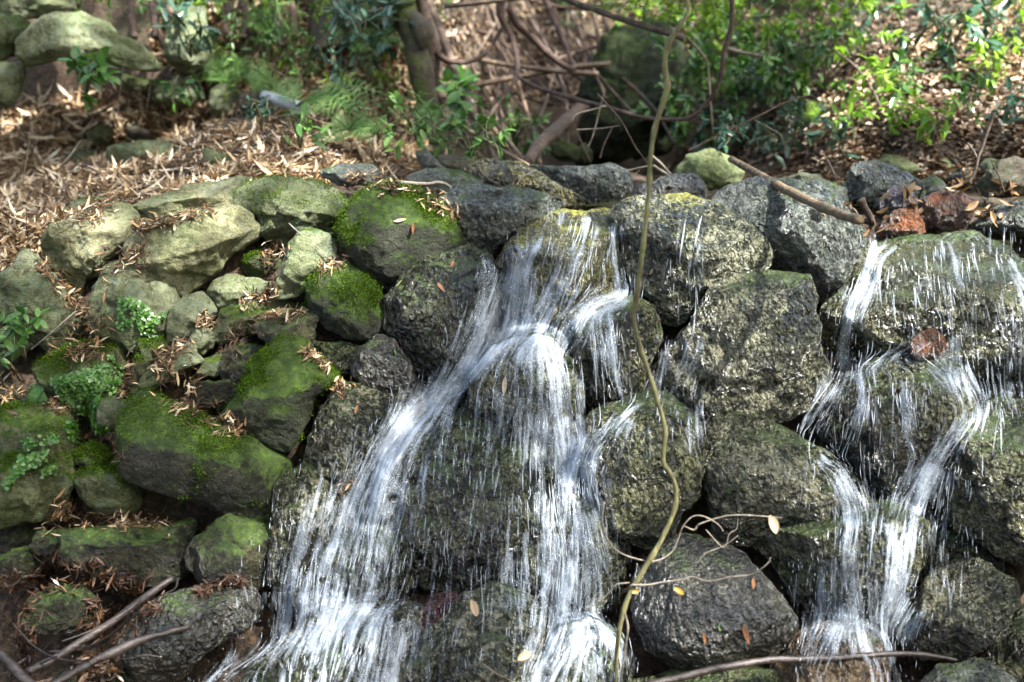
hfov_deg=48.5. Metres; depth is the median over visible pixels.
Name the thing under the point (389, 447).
waterfall
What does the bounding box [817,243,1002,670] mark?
waterfall
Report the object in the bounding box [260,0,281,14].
seedling
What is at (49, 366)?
rock
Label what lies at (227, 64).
fern
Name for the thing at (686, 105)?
shrub
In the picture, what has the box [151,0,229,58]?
shrub
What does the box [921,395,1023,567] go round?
rock
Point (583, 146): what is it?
twig
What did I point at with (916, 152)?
leaf litter
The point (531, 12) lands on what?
dead cane
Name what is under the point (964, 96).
seedling
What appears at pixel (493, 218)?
rock
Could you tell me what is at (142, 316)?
creeper
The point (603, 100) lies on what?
twig
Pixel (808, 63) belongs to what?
shrub
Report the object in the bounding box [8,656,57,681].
twig
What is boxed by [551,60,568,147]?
bare stem
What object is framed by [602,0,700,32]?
shrub
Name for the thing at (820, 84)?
sapling
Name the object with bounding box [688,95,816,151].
twig
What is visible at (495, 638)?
rock
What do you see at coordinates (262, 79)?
fern
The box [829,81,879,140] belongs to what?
seedling
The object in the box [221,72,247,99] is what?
seedling
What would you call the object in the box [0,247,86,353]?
rock
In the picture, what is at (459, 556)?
rock
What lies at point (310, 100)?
fern
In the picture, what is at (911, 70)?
seedling
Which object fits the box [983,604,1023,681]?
rock
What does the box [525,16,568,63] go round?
dead cane
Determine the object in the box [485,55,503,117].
bare stem
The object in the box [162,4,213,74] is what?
rock
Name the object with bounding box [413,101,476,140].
twig
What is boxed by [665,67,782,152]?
shrub
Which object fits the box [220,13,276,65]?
shrub
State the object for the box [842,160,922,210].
rock
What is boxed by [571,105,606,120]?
twig
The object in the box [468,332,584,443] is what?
rock
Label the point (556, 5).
bare stem
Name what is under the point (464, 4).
dead cane
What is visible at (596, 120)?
twig
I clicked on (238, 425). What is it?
lodged leaves
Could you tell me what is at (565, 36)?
dead cane
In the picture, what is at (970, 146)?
twig
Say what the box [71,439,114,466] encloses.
rock
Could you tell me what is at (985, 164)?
rock
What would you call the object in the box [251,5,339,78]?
shrub
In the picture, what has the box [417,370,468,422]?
rock
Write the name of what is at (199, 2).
shrub
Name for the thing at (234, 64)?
seedling
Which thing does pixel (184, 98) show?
shrub
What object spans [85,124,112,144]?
rock
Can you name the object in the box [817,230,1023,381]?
rock
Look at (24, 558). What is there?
rock
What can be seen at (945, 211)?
rock
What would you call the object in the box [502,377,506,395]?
fallen leaf
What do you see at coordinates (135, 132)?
rock
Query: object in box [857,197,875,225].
twig
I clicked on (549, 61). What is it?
bare stem
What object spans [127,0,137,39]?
hanging root
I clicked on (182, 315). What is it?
rock
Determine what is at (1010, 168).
rock
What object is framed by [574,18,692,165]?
rock
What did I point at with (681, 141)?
shrub
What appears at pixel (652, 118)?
liana
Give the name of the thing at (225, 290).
rock
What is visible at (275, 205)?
rock
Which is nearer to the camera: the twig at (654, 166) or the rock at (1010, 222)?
the rock at (1010, 222)
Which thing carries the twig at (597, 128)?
attached to the twig at (605, 142)
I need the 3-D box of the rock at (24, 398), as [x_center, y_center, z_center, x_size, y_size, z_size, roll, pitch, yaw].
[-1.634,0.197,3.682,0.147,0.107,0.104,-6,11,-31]
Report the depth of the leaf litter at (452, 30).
7.68 m
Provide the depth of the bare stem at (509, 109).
6.17 m
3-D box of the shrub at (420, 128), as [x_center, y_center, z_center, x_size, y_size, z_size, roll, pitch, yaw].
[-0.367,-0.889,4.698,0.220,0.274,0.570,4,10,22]
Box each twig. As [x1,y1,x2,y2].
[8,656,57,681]
[21,124,30,183]
[21,633,94,661]
[31,311,75,349]
[48,610,132,652]
[61,140,81,166]
[62,599,141,641]
[117,32,155,116]
[122,654,161,659]
[146,57,155,108]
[155,579,178,600]
[288,223,341,264]
[396,180,450,187]
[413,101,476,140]
[477,167,498,184]
[516,170,535,185]
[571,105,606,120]
[576,125,620,129]
[576,130,591,162]
[588,91,604,146]
[596,93,647,163]
[599,126,614,158]
[627,165,652,170]
[645,651,956,681]
[652,164,667,174]
[653,156,670,173]
[681,33,713,135]
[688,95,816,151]
[727,46,762,57]
[754,120,783,144]
[825,159,836,178]
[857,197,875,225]
[967,142,976,157]
[968,112,995,183]
[992,164,1004,191]
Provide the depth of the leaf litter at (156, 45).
5.99 m
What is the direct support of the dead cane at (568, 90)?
on the dead cane at (527, 56)
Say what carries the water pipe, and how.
on the ground
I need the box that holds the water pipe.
[260,90,309,112]
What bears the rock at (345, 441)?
on the rock at (309, 507)
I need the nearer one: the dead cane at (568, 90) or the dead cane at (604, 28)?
the dead cane at (568, 90)
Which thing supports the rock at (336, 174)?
on the ground
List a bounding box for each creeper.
[1,418,90,503]
[45,354,135,461]
[112,296,170,352]
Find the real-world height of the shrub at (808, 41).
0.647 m
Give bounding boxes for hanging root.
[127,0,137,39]
[148,0,158,39]
[157,13,164,47]
[166,0,173,20]
[222,0,234,38]
[239,0,250,39]
[270,4,285,48]
[289,1,297,37]
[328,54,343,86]
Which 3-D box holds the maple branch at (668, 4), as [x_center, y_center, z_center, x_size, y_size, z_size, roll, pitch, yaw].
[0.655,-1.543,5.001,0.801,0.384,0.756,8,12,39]
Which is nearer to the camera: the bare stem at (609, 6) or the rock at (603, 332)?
the rock at (603, 332)
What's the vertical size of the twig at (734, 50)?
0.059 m
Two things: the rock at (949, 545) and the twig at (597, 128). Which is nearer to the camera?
the rock at (949, 545)
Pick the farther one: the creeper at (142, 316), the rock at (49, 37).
the rock at (49, 37)
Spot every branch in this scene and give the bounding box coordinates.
[26,576,173,675]
[48,625,189,681]
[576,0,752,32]
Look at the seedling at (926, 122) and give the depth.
4.87 m
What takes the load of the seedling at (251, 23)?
on the ground
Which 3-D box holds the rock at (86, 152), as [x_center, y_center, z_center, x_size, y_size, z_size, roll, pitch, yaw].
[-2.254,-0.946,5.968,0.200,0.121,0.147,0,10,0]
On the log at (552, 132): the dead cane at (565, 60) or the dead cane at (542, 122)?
the dead cane at (542, 122)
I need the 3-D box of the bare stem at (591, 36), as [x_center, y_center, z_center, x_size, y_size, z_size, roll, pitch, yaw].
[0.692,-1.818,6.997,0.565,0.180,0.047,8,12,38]
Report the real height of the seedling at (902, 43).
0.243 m
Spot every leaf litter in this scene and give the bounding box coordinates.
[0,73,446,270]
[147,0,429,144]
[434,0,776,105]
[661,0,1023,189]
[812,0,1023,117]
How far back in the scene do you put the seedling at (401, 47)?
5.93 m
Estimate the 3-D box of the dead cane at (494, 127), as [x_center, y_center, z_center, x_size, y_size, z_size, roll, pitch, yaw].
[-0.091,-1.124,5.797,0.042,0.436,1.438,-2,10,-12]
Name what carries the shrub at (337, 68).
on the ground
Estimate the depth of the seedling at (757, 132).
5.21 m
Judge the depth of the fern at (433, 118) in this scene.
5.04 m
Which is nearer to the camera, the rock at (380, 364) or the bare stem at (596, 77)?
the rock at (380, 364)
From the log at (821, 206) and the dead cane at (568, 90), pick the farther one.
the dead cane at (568, 90)
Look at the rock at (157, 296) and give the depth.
3.71 m
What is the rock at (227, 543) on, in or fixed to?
on the ground
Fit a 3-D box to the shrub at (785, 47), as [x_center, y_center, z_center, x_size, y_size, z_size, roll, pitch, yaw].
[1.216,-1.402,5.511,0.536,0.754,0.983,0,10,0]
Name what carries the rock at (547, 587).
on the ground
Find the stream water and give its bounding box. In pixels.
[566,192,917,205]
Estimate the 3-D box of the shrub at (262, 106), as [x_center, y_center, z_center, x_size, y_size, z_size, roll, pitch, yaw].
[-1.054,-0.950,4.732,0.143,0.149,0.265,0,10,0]
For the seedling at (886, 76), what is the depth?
5.24 m
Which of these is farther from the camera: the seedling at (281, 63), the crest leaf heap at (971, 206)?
the seedling at (281, 63)
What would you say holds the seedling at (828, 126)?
on the leaf litter at (916, 152)
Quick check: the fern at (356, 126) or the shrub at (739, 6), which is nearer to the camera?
the fern at (356, 126)
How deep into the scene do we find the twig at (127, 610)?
3.15 m
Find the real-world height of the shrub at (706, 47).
0.680 m
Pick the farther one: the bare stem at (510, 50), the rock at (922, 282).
the bare stem at (510, 50)
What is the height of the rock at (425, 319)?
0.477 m
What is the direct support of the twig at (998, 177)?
on the crest leaf heap at (971, 206)
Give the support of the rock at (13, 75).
on the ground
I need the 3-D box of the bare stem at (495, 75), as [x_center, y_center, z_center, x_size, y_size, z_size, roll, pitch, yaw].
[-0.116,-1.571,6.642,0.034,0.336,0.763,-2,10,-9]
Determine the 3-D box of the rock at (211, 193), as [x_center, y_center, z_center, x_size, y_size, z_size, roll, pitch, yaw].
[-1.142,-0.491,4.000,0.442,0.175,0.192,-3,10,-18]
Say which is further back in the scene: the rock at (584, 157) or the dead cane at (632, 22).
the rock at (584, 157)
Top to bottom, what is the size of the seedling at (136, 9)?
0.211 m
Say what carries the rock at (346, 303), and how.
on the ground
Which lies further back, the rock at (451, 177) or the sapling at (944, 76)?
the sapling at (944, 76)
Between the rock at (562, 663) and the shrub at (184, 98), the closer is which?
the rock at (562, 663)
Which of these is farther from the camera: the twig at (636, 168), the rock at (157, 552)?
the twig at (636, 168)
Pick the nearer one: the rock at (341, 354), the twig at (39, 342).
the twig at (39, 342)
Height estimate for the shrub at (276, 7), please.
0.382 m
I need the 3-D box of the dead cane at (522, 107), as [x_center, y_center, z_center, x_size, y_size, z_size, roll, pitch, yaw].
[0.133,-1.239,6.286,0.032,0.280,0.494,-7,12,-34]
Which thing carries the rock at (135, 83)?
on the ground
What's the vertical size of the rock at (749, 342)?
0.499 m
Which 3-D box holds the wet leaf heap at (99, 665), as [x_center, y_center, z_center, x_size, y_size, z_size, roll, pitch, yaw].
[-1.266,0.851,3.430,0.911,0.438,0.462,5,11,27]
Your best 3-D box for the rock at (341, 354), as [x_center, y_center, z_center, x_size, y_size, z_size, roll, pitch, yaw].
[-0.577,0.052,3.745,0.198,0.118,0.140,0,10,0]
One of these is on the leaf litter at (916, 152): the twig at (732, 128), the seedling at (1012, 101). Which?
the seedling at (1012, 101)
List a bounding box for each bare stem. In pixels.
[467,2,507,67]
[474,40,532,139]
[476,29,550,45]
[481,49,500,97]
[482,20,545,87]
[484,6,523,88]
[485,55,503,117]
[489,52,519,111]
[501,44,523,147]
[512,8,575,89]
[524,0,608,9]
[529,18,567,94]
[534,51,557,129]
[540,26,558,89]
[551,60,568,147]
[557,45,595,59]
[564,22,633,112]
[566,10,593,58]
[575,4,636,9]
[576,24,605,91]
[587,33,600,41]
[590,42,607,100]
[621,77,674,142]
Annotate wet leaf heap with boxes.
[0,550,251,681]
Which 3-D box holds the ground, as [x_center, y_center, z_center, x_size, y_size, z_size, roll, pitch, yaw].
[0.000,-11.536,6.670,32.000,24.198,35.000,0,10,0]
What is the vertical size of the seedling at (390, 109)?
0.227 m
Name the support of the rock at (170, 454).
on the rock at (227, 543)
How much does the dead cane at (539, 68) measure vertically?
0.115 m
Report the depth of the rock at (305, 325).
3.68 m
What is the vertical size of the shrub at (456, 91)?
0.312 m
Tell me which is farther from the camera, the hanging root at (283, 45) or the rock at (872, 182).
the hanging root at (283, 45)
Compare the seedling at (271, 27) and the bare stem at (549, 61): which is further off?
the bare stem at (549, 61)
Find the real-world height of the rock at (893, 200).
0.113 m
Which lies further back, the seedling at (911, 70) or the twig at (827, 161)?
the seedling at (911, 70)
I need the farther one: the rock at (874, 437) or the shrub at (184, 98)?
the shrub at (184, 98)
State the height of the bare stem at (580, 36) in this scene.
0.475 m
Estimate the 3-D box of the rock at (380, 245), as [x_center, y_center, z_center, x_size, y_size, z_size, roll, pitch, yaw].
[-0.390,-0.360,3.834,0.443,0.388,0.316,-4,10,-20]
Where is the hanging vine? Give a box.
[464,0,781,681]
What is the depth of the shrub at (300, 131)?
4.56 m
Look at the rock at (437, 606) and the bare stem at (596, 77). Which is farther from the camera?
the bare stem at (596, 77)
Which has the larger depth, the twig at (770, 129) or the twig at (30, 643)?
the twig at (770, 129)
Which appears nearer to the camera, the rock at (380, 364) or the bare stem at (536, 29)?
the rock at (380, 364)
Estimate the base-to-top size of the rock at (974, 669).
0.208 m
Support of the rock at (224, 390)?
on the rock at (170, 454)
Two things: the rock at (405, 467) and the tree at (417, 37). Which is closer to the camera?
the rock at (405, 467)
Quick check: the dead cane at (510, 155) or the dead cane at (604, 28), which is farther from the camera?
the dead cane at (604, 28)
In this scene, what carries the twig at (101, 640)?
on the branch at (85, 638)
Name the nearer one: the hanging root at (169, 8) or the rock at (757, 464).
the rock at (757, 464)
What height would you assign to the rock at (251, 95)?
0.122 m
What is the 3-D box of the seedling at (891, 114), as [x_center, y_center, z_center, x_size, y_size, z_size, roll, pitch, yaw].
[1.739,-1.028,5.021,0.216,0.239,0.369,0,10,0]
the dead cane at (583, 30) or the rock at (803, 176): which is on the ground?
the dead cane at (583, 30)
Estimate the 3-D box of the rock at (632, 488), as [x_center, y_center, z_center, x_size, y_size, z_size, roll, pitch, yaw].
[0.396,0.400,3.600,0.433,0.503,0.384,0,10,0]
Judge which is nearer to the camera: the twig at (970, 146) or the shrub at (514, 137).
the twig at (970, 146)
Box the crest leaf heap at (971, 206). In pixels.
[818,161,1023,235]
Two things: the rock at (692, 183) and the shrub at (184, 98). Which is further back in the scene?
the shrub at (184, 98)
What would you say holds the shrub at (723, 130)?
on the rock at (713, 168)
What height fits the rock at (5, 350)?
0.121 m
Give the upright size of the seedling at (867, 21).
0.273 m
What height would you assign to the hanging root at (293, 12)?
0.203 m
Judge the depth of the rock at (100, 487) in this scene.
3.54 m
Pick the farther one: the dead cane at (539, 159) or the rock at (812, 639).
the dead cane at (539, 159)
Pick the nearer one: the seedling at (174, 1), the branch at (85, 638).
the branch at (85, 638)
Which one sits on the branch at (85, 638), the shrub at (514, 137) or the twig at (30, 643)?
the twig at (30, 643)
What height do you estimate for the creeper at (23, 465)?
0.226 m
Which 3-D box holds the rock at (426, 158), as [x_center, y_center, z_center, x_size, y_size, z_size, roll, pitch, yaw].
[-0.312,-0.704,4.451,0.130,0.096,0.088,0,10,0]
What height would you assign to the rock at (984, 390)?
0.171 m
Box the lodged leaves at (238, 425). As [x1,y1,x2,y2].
[0,166,462,537]
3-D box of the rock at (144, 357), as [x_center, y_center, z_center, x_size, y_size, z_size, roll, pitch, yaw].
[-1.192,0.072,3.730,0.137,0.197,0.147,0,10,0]
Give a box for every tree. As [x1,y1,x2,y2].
[393,2,439,119]
[416,0,453,118]
[427,0,496,157]
[435,0,575,124]
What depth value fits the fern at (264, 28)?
5.86 m
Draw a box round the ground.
[0,0,1023,681]
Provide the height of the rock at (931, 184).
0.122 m
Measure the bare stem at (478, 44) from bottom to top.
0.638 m
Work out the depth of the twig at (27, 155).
4.44 m
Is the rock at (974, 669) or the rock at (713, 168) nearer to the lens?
the rock at (974, 669)
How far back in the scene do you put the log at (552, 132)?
5.28 m
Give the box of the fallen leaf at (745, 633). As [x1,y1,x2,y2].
[743,624,748,643]
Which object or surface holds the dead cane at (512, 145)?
on the log at (552, 132)
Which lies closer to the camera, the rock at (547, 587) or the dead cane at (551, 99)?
the rock at (547, 587)
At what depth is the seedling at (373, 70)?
5.79 m
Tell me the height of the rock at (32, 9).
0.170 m
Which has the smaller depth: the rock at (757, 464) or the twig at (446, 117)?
the rock at (757, 464)
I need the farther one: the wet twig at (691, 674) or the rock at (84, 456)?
the rock at (84, 456)
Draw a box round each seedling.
[98,0,152,24]
[145,0,183,23]
[209,27,233,67]
[219,1,270,34]
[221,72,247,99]
[225,51,252,88]
[253,16,288,53]
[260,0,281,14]
[273,32,313,77]
[289,47,314,87]
[308,0,336,22]
[319,69,355,110]
[325,92,366,133]
[349,101,389,136]
[351,50,390,84]
[373,62,410,95]
[373,79,426,123]
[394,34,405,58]
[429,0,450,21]
[746,117,800,167]
[763,95,819,150]
[796,103,859,157]
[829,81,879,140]
[831,0,890,38]
[852,55,897,100]
[868,23,912,62]
[879,81,926,135]
[887,46,939,108]
[912,89,961,144]
[915,2,969,38]
[939,69,995,127]
[961,35,1015,87]
[984,75,1023,134]
[987,7,1023,50]
[992,0,1023,13]
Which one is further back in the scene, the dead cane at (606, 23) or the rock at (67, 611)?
the dead cane at (606, 23)
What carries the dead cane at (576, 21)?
on the ground
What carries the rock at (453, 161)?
on the ground
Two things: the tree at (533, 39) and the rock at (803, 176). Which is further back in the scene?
the tree at (533, 39)
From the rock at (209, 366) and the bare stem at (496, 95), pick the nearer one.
the rock at (209, 366)
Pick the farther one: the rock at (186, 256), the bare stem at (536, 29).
the bare stem at (536, 29)
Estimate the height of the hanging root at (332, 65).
0.209 m
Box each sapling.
[569,11,590,59]
[798,19,899,107]
[911,0,958,26]
[929,68,979,83]
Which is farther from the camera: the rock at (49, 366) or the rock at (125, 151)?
the rock at (125, 151)
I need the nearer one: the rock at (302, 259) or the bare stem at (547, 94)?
the rock at (302, 259)
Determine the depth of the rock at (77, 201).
4.38 m
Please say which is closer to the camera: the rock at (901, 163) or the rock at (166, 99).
the rock at (901, 163)
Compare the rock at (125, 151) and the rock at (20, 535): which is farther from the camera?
the rock at (125, 151)
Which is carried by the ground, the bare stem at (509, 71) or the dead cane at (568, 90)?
the bare stem at (509, 71)
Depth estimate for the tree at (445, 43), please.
6.00 m
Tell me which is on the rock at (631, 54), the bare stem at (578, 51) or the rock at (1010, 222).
the bare stem at (578, 51)
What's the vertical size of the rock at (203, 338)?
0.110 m
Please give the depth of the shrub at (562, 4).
8.14 m
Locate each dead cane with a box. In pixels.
[444,0,517,8]
[462,100,477,131]
[462,125,529,165]
[467,52,478,70]
[467,61,609,89]
[467,89,517,156]
[470,63,499,131]
[479,58,598,75]
[485,109,523,158]
[491,4,513,70]
[494,84,570,106]
[505,116,550,132]
[510,92,562,140]
[516,79,541,164]
[517,44,592,112]
[520,69,573,108]
[525,0,540,31]
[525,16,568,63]
[543,92,565,111]
[553,7,582,70]
[560,0,684,40]
[566,77,570,102]
[569,10,589,51]
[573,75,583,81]
[578,0,586,62]
[581,28,595,44]
[591,12,599,54]
[601,16,610,34]
[602,1,609,34]
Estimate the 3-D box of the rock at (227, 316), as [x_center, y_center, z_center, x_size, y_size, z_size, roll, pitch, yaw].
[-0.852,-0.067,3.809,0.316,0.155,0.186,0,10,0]
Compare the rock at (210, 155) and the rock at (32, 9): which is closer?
the rock at (210, 155)
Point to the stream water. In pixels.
(613, 203)
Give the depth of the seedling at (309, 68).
5.63 m
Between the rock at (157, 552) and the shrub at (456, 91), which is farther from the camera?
the shrub at (456, 91)
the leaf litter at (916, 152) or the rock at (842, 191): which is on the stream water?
the rock at (842, 191)
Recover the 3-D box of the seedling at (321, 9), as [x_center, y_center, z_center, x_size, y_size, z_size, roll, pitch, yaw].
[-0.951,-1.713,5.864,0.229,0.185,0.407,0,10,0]
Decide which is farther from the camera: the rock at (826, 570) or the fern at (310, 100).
the fern at (310, 100)
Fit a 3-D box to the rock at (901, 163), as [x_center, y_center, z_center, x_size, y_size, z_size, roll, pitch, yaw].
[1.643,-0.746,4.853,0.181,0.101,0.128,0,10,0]
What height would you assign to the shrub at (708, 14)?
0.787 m
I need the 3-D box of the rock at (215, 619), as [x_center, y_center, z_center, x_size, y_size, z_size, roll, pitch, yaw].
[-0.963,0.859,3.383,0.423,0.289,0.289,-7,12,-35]
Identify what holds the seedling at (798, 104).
on the ground
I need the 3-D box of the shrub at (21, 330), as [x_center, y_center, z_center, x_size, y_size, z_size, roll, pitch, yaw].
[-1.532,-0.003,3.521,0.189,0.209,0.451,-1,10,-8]
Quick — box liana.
[516,0,734,120]
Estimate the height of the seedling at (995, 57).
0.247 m
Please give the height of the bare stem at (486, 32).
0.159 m
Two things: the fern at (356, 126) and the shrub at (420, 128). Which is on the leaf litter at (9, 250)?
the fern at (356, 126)
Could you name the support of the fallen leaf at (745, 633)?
on the rock at (671, 625)
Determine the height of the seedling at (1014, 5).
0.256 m
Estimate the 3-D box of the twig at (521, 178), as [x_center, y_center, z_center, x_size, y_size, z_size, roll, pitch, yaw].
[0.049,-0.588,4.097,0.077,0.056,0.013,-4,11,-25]
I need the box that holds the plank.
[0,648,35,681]
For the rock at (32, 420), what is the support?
on the rock at (20, 535)
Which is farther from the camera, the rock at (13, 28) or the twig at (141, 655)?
the rock at (13, 28)
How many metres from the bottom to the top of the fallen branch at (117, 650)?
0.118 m
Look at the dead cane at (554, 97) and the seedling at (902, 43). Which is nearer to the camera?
the seedling at (902, 43)
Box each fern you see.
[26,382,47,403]
[203,52,251,85]
[244,5,304,38]
[244,58,304,121]
[273,76,389,125]
[323,108,393,149]
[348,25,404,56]
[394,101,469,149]
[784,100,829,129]
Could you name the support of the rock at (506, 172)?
in the stream water
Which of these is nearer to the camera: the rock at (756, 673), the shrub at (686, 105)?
the rock at (756, 673)
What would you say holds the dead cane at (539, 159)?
on the log at (552, 132)
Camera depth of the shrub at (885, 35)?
5.54 m
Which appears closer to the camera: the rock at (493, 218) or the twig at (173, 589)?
the twig at (173, 589)
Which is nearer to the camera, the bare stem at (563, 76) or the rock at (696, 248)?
the rock at (696, 248)
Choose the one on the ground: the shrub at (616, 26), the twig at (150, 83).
the twig at (150, 83)
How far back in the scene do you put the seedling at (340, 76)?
5.37 m
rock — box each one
[0,0,83,18]
[0,14,30,61]
[0,60,26,110]
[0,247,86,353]
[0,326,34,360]
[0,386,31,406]
[0,398,79,529]
[0,522,44,554]
[0,546,43,588]
[14,11,161,71]
[20,582,100,639]
[29,527,64,557]
[30,336,130,416]
[40,201,140,300]
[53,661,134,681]
[56,517,196,590]
[62,196,102,211]
[70,149,98,163]
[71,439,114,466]
[73,454,142,515]
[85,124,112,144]
[86,257,179,354]
[94,395,125,432]
[106,139,178,164]
[110,386,293,524]
[116,580,262,681]
[121,73,169,91]
[122,204,260,297]
[127,125,154,139]
[127,334,168,393]
[133,176,249,223]
[135,342,203,392]
[149,74,198,108]
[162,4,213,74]
[165,291,217,349]
[183,513,270,589]
[186,379,237,408]
[190,324,215,355]
[195,348,223,377]
[201,148,231,165]
[207,273,272,311]
[208,83,241,118]
[209,298,305,344]
[219,330,341,452]
[220,341,265,384]
[230,172,348,247]
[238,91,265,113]
[239,599,423,681]
[241,246,283,278]
[253,309,319,344]
[267,463,356,599]
[272,227,338,300]
[292,524,415,613]
[301,258,384,341]
[302,380,419,484]
[310,340,359,375]
[319,163,387,187]
[333,178,463,291]
[350,334,417,394]
[354,413,448,530]
[381,243,500,384]
[394,410,577,593]
[404,580,546,681]
[405,167,488,197]
[415,149,444,167]
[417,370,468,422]
[419,591,460,634]
[435,153,473,170]
[438,182,565,252]
[449,548,474,564]
[463,158,593,210]
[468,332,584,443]
[494,207,631,335]
[515,463,630,624]
[529,162,632,207]
[532,615,632,681]
[551,140,579,161]
[569,387,707,549]
[570,294,662,410]
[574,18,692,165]
[577,142,592,163]
[608,192,773,326]
[630,532,798,670]
[632,173,707,198]
[632,665,783,681]
[647,270,833,422]
[674,148,744,190]
[702,412,872,547]
[710,176,868,303]
[751,499,933,628]
[764,620,890,681]
[786,172,830,181]
[813,355,977,502]
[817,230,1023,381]
[830,182,848,201]
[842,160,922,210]
[873,185,917,216]
[874,204,925,239]
[878,154,919,176]
[891,557,1020,662]
[905,328,949,360]
[908,525,1005,593]
[918,175,946,207]
[918,190,976,233]
[920,657,1016,681]
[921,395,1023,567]
[931,158,953,168]
[948,170,972,181]
[966,197,1023,236]
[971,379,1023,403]
[973,156,1023,197]
[979,158,998,171]
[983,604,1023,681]
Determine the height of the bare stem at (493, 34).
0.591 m
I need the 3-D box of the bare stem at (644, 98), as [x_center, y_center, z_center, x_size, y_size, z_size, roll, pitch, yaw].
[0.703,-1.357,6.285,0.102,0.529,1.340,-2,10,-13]
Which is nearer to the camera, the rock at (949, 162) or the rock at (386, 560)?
the rock at (386, 560)
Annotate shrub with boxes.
[0,306,49,371]
[57,45,120,112]
[65,0,110,11]
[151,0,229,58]
[160,69,209,113]
[192,0,239,47]
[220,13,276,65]
[222,0,309,51]
[242,95,275,129]
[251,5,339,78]
[279,101,329,150]
[306,0,415,51]
[312,21,390,83]
[321,0,413,69]
[379,90,464,159]
[428,94,515,159]
[435,63,480,124]
[473,92,551,163]
[557,0,595,27]
[600,0,695,28]
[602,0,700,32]
[631,15,815,148]
[651,6,754,147]
[657,0,736,101]
[664,66,742,149]
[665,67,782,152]
[693,0,787,54]
[698,108,750,153]
[704,0,851,107]
[712,0,843,130]
[744,27,849,108]
[761,0,912,108]
[772,0,878,55]
[792,0,875,64]
[887,0,1016,68]
[927,0,1023,72]
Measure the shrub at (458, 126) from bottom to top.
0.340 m
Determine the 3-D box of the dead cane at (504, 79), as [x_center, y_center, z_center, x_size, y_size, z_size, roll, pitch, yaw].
[0.149,-1.480,6.342,0.798,0.158,0.033,0,10,0]
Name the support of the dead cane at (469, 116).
attached to the tree at (445, 43)
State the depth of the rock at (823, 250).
3.75 m
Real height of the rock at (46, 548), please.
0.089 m
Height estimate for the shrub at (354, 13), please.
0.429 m
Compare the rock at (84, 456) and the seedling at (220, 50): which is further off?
the seedling at (220, 50)
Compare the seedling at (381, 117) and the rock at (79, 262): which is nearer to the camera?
the rock at (79, 262)
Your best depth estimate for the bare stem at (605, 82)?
6.52 m
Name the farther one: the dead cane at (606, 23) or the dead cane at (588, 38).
the dead cane at (588, 38)
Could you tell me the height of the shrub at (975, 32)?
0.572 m
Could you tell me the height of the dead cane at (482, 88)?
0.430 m
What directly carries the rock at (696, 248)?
on the ground
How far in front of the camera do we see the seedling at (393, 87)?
5.87 m
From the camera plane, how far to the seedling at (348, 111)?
5.18 m
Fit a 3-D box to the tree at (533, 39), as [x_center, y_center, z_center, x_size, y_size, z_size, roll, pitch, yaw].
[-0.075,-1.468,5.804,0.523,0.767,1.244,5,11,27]
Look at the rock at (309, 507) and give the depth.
3.47 m
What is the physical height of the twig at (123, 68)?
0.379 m
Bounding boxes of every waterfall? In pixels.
[209,245,774,681]
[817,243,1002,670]
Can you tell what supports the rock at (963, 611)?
on the ground
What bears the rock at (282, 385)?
on the rock at (170, 454)
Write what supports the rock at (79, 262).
on the ground
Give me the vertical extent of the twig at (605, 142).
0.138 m
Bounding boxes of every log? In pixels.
[522,99,589,164]
[728,156,863,224]
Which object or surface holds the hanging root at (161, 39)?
attached to the rock at (178, 58)
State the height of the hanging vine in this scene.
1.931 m
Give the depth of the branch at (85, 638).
3.21 m
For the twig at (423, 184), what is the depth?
3.93 m
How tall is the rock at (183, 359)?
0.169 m
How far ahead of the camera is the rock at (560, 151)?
5.88 m
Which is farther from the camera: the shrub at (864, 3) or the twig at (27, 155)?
the shrub at (864, 3)
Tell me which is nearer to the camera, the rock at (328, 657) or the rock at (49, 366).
the rock at (328, 657)
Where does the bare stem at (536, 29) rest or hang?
on the ground
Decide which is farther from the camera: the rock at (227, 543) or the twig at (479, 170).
the twig at (479, 170)

